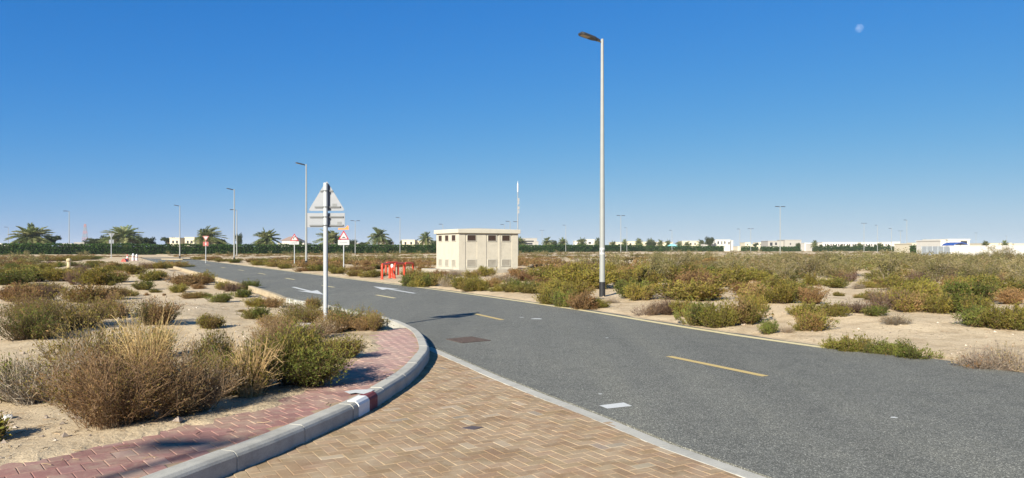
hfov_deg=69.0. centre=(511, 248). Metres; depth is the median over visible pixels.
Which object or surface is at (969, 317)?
shrub
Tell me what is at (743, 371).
road centre line
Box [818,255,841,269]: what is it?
shrub
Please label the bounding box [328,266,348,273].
shrub
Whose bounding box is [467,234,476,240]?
window
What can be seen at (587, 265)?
shrub
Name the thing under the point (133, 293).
shrub
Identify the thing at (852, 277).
shrub
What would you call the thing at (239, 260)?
shrub
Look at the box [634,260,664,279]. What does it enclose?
shrub
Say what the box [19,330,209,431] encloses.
shrub
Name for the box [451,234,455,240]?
window
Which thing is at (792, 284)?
shrub
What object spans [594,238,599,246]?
palm tree
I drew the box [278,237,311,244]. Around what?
villa
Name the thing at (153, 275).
shrub
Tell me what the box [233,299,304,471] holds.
kerb mortar
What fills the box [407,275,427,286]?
shrub
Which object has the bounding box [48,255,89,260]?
shrub
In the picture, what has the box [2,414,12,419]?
rock
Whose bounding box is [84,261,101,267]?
shrub
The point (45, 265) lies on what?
shrub
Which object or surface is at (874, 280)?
shrub
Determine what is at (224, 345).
shrub
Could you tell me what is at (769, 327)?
shrub
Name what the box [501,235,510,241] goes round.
window
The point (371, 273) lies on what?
shrub
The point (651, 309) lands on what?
shrub
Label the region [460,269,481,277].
shrub
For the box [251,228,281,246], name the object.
palm tree
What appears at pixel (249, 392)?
shrub
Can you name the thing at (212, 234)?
palm tree
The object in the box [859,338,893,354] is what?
shrub
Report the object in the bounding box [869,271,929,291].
shrub
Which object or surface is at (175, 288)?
shrub
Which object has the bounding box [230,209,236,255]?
street lamp
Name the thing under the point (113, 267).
shrub
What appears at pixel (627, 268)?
shrub
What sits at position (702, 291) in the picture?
shrub
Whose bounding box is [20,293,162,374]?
shrub
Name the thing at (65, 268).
shrub
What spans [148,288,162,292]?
shrub
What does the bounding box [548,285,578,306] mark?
shrub
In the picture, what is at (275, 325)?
shrub
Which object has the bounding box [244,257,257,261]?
shrub
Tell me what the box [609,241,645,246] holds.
villa
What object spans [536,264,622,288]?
shrub
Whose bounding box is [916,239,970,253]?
villa
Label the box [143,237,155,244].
tree
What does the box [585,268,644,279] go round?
shrub
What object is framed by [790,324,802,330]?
shrub
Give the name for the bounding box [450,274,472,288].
shrub
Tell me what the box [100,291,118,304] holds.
shrub
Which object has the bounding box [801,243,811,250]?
villa
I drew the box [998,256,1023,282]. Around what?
shrub
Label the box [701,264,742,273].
shrub
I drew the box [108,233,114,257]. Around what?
traffic sign
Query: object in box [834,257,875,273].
shrub
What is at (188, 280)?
shrub
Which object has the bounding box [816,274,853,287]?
shrub
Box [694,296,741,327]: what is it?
shrub
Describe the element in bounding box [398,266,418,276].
shrub
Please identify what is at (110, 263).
shrub
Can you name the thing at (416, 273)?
shrub
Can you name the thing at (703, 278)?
shrub
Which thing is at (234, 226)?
street lamp
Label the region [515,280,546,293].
shrub
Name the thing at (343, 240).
traffic sign
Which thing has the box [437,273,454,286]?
shrub
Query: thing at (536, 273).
shrub
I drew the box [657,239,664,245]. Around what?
palm tree
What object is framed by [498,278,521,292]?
shrub
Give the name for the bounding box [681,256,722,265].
shrub
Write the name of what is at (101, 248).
hedge
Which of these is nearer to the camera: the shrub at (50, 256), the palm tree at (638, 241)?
the shrub at (50, 256)
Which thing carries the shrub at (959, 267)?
on the ground
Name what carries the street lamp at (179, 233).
on the ground
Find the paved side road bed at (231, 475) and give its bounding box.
[224,352,651,477]
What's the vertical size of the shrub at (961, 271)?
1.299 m
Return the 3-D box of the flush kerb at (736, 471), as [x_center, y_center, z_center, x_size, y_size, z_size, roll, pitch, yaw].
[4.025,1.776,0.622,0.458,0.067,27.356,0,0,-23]
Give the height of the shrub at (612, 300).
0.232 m
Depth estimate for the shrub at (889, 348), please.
12.33 m
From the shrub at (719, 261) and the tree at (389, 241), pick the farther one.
the tree at (389, 241)
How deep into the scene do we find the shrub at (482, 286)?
29.81 m
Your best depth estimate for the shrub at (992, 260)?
42.03 m
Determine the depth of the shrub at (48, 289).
23.08 m
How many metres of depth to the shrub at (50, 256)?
92.69 m
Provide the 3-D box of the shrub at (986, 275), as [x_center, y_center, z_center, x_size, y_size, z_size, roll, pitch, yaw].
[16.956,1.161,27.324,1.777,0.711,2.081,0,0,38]
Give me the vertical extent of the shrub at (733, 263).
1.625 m
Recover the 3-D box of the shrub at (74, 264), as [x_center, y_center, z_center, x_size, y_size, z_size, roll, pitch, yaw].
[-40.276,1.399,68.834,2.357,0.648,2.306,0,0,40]
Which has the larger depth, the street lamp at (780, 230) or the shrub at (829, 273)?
the street lamp at (780, 230)
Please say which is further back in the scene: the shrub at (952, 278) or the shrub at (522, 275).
the shrub at (522, 275)
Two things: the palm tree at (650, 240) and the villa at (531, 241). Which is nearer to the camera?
the villa at (531, 241)
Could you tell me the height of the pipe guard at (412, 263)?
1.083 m
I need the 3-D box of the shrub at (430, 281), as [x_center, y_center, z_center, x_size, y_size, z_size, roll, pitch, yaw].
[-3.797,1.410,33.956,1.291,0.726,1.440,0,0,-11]
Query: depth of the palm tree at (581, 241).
419.10 m
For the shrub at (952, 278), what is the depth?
25.29 m
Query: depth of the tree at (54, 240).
221.94 m
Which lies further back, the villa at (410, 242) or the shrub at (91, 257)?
the villa at (410, 242)
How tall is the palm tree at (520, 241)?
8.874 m
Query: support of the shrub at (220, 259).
on the ground
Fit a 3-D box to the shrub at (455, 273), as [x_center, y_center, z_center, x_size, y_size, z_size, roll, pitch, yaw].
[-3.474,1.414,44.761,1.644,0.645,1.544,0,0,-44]
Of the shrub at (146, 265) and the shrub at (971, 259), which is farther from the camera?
the shrub at (146, 265)
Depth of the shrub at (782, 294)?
19.20 m
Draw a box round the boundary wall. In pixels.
[950,245,1023,255]
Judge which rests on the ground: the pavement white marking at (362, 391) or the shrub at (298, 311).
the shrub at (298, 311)
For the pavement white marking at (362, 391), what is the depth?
8.22 m
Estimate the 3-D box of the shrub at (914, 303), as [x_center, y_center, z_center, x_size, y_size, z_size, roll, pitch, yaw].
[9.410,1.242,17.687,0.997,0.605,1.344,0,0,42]
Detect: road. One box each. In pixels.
[145,259,1023,477]
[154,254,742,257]
[227,350,741,477]
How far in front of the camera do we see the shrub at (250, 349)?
8.14 m
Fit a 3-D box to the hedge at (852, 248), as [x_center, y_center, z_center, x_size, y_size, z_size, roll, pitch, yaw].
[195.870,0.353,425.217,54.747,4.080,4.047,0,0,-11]
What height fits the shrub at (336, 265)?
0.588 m
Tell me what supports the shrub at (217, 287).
on the ground
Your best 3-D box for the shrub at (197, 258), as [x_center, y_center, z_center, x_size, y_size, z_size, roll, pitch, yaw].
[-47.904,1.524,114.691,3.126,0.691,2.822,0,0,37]
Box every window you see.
[438,235,442,241]
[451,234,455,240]
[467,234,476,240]
[487,235,496,241]
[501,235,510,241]
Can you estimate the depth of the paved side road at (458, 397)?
6.64 m
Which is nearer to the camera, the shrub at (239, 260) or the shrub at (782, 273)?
the shrub at (782, 273)
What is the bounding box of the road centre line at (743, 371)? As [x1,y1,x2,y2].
[471,313,767,375]
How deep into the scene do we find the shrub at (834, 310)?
16.88 m
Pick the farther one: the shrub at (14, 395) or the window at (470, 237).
the window at (470, 237)
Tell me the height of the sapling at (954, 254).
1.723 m
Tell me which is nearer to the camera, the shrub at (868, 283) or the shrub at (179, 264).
the shrub at (868, 283)
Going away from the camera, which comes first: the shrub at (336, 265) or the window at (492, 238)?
the window at (492, 238)
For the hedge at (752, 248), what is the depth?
409.11 m
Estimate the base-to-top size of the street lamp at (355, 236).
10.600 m
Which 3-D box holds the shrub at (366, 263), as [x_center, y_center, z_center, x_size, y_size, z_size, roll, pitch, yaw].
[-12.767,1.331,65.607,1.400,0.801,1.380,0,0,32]
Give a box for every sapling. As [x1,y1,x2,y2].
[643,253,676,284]
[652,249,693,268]
[661,252,691,267]
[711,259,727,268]
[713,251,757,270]
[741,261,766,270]
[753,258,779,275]
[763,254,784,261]
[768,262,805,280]
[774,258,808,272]
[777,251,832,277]
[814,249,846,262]
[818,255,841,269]
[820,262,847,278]
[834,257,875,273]
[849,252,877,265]
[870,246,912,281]
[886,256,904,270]
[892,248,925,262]
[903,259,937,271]
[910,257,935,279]
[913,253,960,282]
[931,250,985,271]
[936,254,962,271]
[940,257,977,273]
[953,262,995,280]
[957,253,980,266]
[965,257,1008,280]
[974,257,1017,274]
[980,246,990,255]
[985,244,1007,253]
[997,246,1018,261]
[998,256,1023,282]
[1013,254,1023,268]
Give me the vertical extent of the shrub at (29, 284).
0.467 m
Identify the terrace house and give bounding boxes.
[806,242,899,250]
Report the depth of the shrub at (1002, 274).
36.70 m
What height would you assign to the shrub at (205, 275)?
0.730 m
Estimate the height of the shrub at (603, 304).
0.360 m
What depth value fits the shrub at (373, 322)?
14.33 m
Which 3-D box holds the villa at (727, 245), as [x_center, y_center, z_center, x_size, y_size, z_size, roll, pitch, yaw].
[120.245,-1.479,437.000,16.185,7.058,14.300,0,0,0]
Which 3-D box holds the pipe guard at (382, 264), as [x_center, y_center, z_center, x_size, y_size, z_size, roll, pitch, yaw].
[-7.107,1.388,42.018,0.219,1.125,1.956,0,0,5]
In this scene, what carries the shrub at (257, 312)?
on the ground
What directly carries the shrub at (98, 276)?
on the ground
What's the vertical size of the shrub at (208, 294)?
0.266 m
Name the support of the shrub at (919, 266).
on the ground
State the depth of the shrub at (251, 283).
32.45 m
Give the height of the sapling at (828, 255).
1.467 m
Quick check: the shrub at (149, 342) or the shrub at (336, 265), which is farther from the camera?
the shrub at (336, 265)
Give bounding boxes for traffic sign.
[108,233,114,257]
[203,236,208,262]
[290,234,298,262]
[307,182,344,317]
[338,226,348,266]
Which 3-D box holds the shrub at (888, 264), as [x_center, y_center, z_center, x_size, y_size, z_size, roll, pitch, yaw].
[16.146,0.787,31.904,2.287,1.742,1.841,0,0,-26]
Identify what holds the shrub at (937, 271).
on the ground
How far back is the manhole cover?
14.15 m
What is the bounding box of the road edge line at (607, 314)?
[203,260,824,347]
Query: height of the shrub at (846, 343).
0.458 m
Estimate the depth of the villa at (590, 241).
432.00 m
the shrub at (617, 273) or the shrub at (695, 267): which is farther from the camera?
the shrub at (695, 267)
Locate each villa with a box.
[170,237,202,246]
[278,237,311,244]
[402,240,429,246]
[522,238,538,246]
[573,239,594,244]
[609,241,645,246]
[655,241,698,245]
[701,240,732,250]
[733,242,760,250]
[761,240,800,247]
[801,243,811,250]
[894,243,915,252]
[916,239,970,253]
[970,243,1023,245]
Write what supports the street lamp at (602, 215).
on the ground
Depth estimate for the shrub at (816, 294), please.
19.03 m
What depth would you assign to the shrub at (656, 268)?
32.13 m
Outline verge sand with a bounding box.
[286,270,1023,371]
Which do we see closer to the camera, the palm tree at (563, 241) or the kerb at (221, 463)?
the kerb at (221, 463)
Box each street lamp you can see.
[175,205,180,258]
[226,188,234,258]
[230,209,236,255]
[296,162,306,263]
[350,220,359,253]
[578,32,604,296]
[775,206,784,253]
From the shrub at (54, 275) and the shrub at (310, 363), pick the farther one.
the shrub at (54, 275)
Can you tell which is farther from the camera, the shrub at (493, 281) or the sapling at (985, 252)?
the sapling at (985, 252)
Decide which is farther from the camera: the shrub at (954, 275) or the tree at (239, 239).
the tree at (239, 239)
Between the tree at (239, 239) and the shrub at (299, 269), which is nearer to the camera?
the shrub at (299, 269)
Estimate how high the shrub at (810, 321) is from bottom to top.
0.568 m
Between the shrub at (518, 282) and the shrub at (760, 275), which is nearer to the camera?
the shrub at (518, 282)
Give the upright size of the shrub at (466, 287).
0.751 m
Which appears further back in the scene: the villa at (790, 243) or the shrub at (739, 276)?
the villa at (790, 243)
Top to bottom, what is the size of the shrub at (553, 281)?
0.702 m
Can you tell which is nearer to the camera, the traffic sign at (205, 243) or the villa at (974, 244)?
the traffic sign at (205, 243)
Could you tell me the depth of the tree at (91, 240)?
232.78 m
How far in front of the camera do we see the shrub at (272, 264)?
68.47 m
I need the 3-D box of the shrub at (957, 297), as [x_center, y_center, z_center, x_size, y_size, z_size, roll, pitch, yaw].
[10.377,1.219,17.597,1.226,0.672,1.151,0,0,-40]
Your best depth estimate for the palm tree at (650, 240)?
469.58 m
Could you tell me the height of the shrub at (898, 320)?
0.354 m
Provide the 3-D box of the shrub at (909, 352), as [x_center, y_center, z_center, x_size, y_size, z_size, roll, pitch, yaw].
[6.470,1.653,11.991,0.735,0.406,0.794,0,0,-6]
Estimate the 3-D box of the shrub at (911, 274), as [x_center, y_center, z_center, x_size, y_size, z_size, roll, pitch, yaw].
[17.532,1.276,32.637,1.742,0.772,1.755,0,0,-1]
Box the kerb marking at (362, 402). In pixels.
[348,391,377,416]
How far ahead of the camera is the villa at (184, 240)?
290.94 m
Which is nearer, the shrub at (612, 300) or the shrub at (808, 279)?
the shrub at (612, 300)
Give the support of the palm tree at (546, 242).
on the ground
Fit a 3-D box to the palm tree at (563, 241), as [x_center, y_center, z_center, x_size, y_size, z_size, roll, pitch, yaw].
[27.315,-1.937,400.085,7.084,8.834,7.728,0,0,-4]
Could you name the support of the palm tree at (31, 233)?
on the ground
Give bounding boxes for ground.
[0,251,1023,465]
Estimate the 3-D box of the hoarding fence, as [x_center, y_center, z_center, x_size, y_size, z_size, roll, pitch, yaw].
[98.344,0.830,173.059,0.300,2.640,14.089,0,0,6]
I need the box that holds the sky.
[0,0,1023,246]
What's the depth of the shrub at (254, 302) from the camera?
20.43 m
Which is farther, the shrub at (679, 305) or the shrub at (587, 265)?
the shrub at (587, 265)
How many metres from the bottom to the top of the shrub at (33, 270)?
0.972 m
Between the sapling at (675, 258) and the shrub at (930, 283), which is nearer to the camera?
the shrub at (930, 283)
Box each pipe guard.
[381,263,390,278]
[385,261,398,274]
[393,262,404,278]
[405,262,413,271]
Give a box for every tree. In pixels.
[4,223,56,245]
[44,235,61,245]
[82,238,104,245]
[98,225,146,246]
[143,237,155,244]
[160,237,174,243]
[192,225,229,246]
[235,232,241,243]
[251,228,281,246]
[312,229,339,246]
[346,240,356,246]
[367,227,390,246]
[384,239,392,244]
[417,232,433,244]
[518,237,525,244]
[542,237,552,244]
[557,237,568,244]
[576,237,586,244]
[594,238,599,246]
[634,238,643,246]
[644,238,656,245]
[646,241,656,246]
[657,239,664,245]
[695,239,704,245]
[704,236,713,245]
[810,240,818,247]
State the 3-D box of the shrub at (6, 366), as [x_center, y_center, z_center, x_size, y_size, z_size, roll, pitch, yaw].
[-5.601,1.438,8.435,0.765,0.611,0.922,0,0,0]
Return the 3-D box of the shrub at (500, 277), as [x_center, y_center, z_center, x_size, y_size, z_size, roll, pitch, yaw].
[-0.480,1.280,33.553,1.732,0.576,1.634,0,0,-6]
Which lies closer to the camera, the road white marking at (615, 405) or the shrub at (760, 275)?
the road white marking at (615, 405)
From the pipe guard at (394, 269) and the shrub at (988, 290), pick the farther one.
the pipe guard at (394, 269)
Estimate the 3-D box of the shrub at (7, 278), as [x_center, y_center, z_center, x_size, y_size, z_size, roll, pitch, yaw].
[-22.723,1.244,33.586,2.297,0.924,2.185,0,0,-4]
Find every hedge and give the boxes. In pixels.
[0,242,553,254]
[551,243,643,251]
[642,245,723,251]
[741,246,758,250]
[759,246,801,250]
[812,246,893,250]
[909,244,915,253]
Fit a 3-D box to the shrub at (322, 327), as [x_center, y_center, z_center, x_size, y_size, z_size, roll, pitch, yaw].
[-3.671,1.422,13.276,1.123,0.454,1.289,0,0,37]
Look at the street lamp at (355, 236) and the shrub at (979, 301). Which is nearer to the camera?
the shrub at (979, 301)
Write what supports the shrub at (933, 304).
on the ground
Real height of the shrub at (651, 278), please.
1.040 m
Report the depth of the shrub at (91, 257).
104.60 m
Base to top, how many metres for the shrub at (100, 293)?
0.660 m
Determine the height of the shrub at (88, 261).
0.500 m
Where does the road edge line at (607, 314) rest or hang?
on the road at (800, 411)
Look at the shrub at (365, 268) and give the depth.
56.30 m
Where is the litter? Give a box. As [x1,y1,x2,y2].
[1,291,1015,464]
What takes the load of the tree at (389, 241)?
on the ground
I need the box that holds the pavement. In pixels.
[0,328,418,477]
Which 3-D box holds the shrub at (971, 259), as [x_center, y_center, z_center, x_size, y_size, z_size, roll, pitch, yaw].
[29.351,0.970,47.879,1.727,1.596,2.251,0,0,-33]
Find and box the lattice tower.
[82,224,87,241]
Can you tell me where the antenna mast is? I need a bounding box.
[513,183,519,229]
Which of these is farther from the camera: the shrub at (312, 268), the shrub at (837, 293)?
the shrub at (312, 268)
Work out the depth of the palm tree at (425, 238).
328.95 m
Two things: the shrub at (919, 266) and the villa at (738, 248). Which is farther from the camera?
the villa at (738, 248)
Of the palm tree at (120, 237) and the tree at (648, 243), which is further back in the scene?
the tree at (648, 243)
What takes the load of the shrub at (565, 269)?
on the ground
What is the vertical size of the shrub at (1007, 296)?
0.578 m
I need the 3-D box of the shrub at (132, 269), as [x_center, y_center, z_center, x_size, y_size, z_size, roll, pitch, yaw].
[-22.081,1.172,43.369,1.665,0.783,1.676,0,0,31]
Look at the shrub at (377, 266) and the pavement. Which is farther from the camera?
the shrub at (377, 266)
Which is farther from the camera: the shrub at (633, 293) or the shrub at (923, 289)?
the shrub at (633, 293)
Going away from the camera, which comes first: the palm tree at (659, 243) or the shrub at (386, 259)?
the shrub at (386, 259)
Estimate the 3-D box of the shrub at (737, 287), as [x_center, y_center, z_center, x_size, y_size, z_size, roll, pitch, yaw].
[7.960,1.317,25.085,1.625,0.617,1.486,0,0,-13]
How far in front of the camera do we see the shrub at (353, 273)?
45.29 m
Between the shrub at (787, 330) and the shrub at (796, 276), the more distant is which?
the shrub at (796, 276)
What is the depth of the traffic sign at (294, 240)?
68.01 m
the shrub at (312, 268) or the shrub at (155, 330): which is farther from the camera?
the shrub at (312, 268)
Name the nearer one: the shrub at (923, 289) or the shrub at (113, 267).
the shrub at (923, 289)
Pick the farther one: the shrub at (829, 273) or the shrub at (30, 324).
the shrub at (829, 273)
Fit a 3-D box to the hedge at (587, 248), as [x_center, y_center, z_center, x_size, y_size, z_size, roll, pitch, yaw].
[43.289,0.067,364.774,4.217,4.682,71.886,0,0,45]
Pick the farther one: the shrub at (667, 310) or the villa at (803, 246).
the villa at (803, 246)
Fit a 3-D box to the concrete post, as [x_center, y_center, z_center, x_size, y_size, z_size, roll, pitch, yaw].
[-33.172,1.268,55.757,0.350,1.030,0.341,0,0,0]
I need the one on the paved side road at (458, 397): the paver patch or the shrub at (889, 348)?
the paver patch
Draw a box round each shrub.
[0,263,59,281]
[0,266,19,272]
[0,268,38,284]
[0,280,46,301]
[0,288,64,317]
[0,299,76,340]
[0,335,109,405]
[0,350,53,402]
[0,412,12,440]
[4,262,31,268]
[4,281,69,289]
[6,284,121,330]
[19,262,56,268]
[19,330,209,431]
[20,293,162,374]
[32,280,69,298]
[37,255,61,260]
[40,265,81,281]
[43,267,83,274]
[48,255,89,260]
[50,261,65,266]
[53,281,118,302]
[62,266,88,284]
[64,261,86,266]
[66,254,107,259]
[72,263,89,270]
[72,263,130,284]
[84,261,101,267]
[85,260,105,263]
[90,292,140,318]
[92,283,130,299]
[94,297,199,373]
[99,260,125,266]
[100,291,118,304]
[103,263,120,270]
[107,270,133,282]
[120,329,255,416]
[122,262,149,274]
[127,291,139,295]
[130,278,158,289]
[130,294,186,324]
[134,261,154,268]
[135,268,169,280]
[145,321,178,354]
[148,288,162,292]
[152,260,174,268]
[160,272,214,285]
[165,259,188,267]
[168,283,189,292]
[178,291,207,298]
[182,324,241,369]
[187,269,216,279]
[190,283,205,288]
[191,256,202,259]
[194,292,210,297]
[195,324,293,397]
[196,312,226,328]
[201,291,233,302]
[202,256,221,260]
[210,257,231,261]
[214,279,234,289]
[215,323,290,397]
[219,279,246,291]
[227,258,243,262]
[229,287,254,297]
[236,278,261,289]
[236,304,271,318]
[240,295,268,306]
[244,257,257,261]
[244,310,303,347]
[244,313,356,389]
[249,260,265,265]
[255,308,298,326]
[258,260,296,266]
[259,296,286,307]
[264,317,346,337]
[275,297,337,323]
[277,264,294,268]
[292,267,309,271]
[302,261,322,266]
[302,294,322,307]
[303,263,321,270]
[311,308,356,332]
[316,264,334,270]
[318,330,372,357]
[327,302,381,329]
[328,262,345,267]
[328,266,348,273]
[342,269,362,275]
[344,264,374,270]
[346,309,393,330]
[357,268,380,277]
[361,260,370,265]
[365,264,388,268]
[372,257,401,261]
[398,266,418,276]
[399,270,418,285]
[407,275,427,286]
[410,268,437,282]
[416,272,443,286]
[430,269,448,275]
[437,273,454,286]
[441,273,459,285]
[447,269,465,276]
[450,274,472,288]
[455,276,484,291]
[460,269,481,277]
[466,273,483,281]
[471,280,490,290]
[477,265,496,276]
[485,273,517,281]
[486,277,502,286]
[487,284,501,291]
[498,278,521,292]
[504,269,538,280]
[505,266,527,273]
[512,278,529,291]
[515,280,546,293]
[519,268,567,279]
[523,263,561,272]
[528,275,551,283]
[531,283,568,304]
[535,277,559,291]
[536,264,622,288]
[545,278,572,292]
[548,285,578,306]
[553,277,597,296]
[557,259,589,275]
[563,288,600,309]
[574,261,597,270]
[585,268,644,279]
[593,297,611,307]
[594,260,622,272]
[605,297,619,302]
[611,267,666,287]
[612,277,653,298]
[615,265,642,273]
[622,280,657,300]
[630,299,663,316]
[633,262,697,271]
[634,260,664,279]
[641,274,745,301]
[655,294,673,314]
[661,262,717,281]
[668,295,698,316]
[672,265,722,285]
[673,296,709,325]
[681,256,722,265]
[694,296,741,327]
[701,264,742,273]
[703,265,755,286]
[716,265,797,280]
[717,291,773,323]
[727,279,773,293]
[733,278,777,303]
[739,288,771,311]
[754,275,789,287]
[756,319,779,334]
[759,280,802,303]
[767,270,804,281]
[775,277,821,291]
[779,323,796,332]
[784,297,821,317]
[787,308,839,331]
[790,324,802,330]
[797,284,832,303]
[801,271,824,285]
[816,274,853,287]
[817,299,854,316]
[820,330,875,351]
[822,338,837,348]
[832,291,845,295]
[835,269,859,281]
[836,297,872,313]
[850,281,866,288]
[856,279,881,287]
[858,289,891,300]
[859,269,909,280]
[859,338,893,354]
[860,303,889,316]
[862,282,915,310]
[868,334,915,357]
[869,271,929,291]
[873,276,887,287]
[877,313,915,324]
[879,277,947,298]
[888,289,928,312]
[894,338,945,359]
[904,270,933,280]
[906,292,956,313]
[916,276,947,295]
[925,265,960,281]
[933,275,968,286]
[936,288,979,312]
[939,275,1008,300]
[944,272,999,285]
[948,341,1016,370]
[950,302,1009,327]
[959,291,994,311]
[971,299,1023,329]
[972,339,1023,371]
[973,276,1023,291]
[993,285,1023,304]
[998,271,1017,281]
[1005,307,1023,330]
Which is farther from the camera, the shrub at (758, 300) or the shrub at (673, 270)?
the shrub at (673, 270)
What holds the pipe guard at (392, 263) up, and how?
on the ground
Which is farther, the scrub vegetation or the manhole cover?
the scrub vegetation
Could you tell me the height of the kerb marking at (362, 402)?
0.170 m
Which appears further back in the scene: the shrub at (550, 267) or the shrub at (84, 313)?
the shrub at (550, 267)
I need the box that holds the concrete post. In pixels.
[66,258,70,267]
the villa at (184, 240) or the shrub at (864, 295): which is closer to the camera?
the shrub at (864, 295)
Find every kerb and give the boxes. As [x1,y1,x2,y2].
[140,298,428,477]
[429,347,765,477]
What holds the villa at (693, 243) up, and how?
on the ground
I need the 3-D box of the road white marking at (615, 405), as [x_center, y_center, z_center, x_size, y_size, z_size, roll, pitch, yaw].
[-2.276,1.746,20.939,4.239,0.001,29.330,0,0,-24]
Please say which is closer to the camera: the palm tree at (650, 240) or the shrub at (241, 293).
the shrub at (241, 293)
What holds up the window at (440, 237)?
in the substation building
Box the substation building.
[422,228,537,272]
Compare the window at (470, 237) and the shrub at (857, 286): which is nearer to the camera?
the shrub at (857, 286)
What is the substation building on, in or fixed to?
on the ground
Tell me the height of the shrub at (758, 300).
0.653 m
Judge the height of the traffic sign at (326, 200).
3.259 m
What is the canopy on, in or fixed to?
on the ground
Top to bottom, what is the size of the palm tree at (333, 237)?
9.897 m
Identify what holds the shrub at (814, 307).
on the ground
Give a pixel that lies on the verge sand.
(673, 322)
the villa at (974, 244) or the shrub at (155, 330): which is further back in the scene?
the villa at (974, 244)
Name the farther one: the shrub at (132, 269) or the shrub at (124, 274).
the shrub at (132, 269)
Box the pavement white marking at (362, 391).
[344,389,373,393]
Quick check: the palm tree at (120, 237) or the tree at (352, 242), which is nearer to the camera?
the palm tree at (120, 237)
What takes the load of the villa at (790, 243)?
on the ground
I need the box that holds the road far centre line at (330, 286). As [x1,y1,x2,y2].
[223,267,393,297]
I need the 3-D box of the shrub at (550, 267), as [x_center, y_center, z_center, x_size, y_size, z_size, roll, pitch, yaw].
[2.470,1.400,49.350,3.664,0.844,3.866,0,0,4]
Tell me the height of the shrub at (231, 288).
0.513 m
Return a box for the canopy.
[942,242,967,245]
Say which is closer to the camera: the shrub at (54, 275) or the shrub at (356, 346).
the shrub at (356, 346)
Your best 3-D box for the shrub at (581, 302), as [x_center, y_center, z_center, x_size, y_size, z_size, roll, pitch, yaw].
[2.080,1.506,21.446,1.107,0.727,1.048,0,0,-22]
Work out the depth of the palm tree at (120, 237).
224.50 m
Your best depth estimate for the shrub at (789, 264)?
45.37 m
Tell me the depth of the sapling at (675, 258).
51.84 m
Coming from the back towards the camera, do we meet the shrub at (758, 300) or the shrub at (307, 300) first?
the shrub at (307, 300)
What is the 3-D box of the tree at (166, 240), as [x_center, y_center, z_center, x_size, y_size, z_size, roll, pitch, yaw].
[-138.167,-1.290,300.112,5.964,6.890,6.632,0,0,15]
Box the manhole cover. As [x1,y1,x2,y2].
[447,336,490,342]
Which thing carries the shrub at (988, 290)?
on the ground
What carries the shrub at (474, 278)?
on the ground
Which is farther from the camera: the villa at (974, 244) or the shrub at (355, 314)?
the villa at (974, 244)
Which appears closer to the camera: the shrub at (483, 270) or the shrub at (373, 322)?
the shrub at (373, 322)
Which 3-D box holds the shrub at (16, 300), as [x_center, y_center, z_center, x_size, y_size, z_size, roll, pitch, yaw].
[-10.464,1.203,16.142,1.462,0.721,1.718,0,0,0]
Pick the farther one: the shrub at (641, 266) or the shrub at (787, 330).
the shrub at (641, 266)
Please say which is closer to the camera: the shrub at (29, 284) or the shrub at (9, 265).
the shrub at (29, 284)
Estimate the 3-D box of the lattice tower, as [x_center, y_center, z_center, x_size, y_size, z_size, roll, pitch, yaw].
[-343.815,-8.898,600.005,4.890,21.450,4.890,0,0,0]
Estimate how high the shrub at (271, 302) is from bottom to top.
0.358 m
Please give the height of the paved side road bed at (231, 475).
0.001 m
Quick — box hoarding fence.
[921,246,949,254]
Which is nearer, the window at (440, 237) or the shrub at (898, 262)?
the shrub at (898, 262)
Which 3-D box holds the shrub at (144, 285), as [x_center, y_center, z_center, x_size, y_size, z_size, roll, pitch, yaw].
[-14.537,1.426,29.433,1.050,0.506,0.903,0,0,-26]
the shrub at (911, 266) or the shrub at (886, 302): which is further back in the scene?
the shrub at (911, 266)
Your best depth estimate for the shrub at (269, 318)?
15.24 m
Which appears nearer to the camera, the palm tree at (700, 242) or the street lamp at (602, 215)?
the street lamp at (602, 215)
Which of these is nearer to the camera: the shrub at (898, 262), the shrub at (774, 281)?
the shrub at (774, 281)
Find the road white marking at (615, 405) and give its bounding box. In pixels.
[293,286,897,417]
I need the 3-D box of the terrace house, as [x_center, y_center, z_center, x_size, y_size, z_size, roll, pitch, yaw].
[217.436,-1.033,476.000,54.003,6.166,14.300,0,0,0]
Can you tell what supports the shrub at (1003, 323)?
on the ground
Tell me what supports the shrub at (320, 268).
on the ground
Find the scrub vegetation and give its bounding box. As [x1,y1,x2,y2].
[0,249,1023,278]
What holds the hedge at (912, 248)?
on the ground
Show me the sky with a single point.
(905, 116)
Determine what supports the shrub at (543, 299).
on the ground
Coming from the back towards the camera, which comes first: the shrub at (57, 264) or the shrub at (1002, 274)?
the shrub at (57, 264)
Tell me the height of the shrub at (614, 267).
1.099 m
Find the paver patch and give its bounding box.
[463,426,483,429]
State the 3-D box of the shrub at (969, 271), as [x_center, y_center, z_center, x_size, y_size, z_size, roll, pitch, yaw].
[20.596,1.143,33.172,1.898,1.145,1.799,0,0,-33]
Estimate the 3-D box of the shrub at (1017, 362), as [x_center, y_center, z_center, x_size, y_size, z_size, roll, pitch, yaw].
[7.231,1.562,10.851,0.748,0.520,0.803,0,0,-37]
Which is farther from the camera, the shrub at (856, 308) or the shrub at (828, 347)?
the shrub at (856, 308)
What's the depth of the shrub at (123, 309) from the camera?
15.91 m

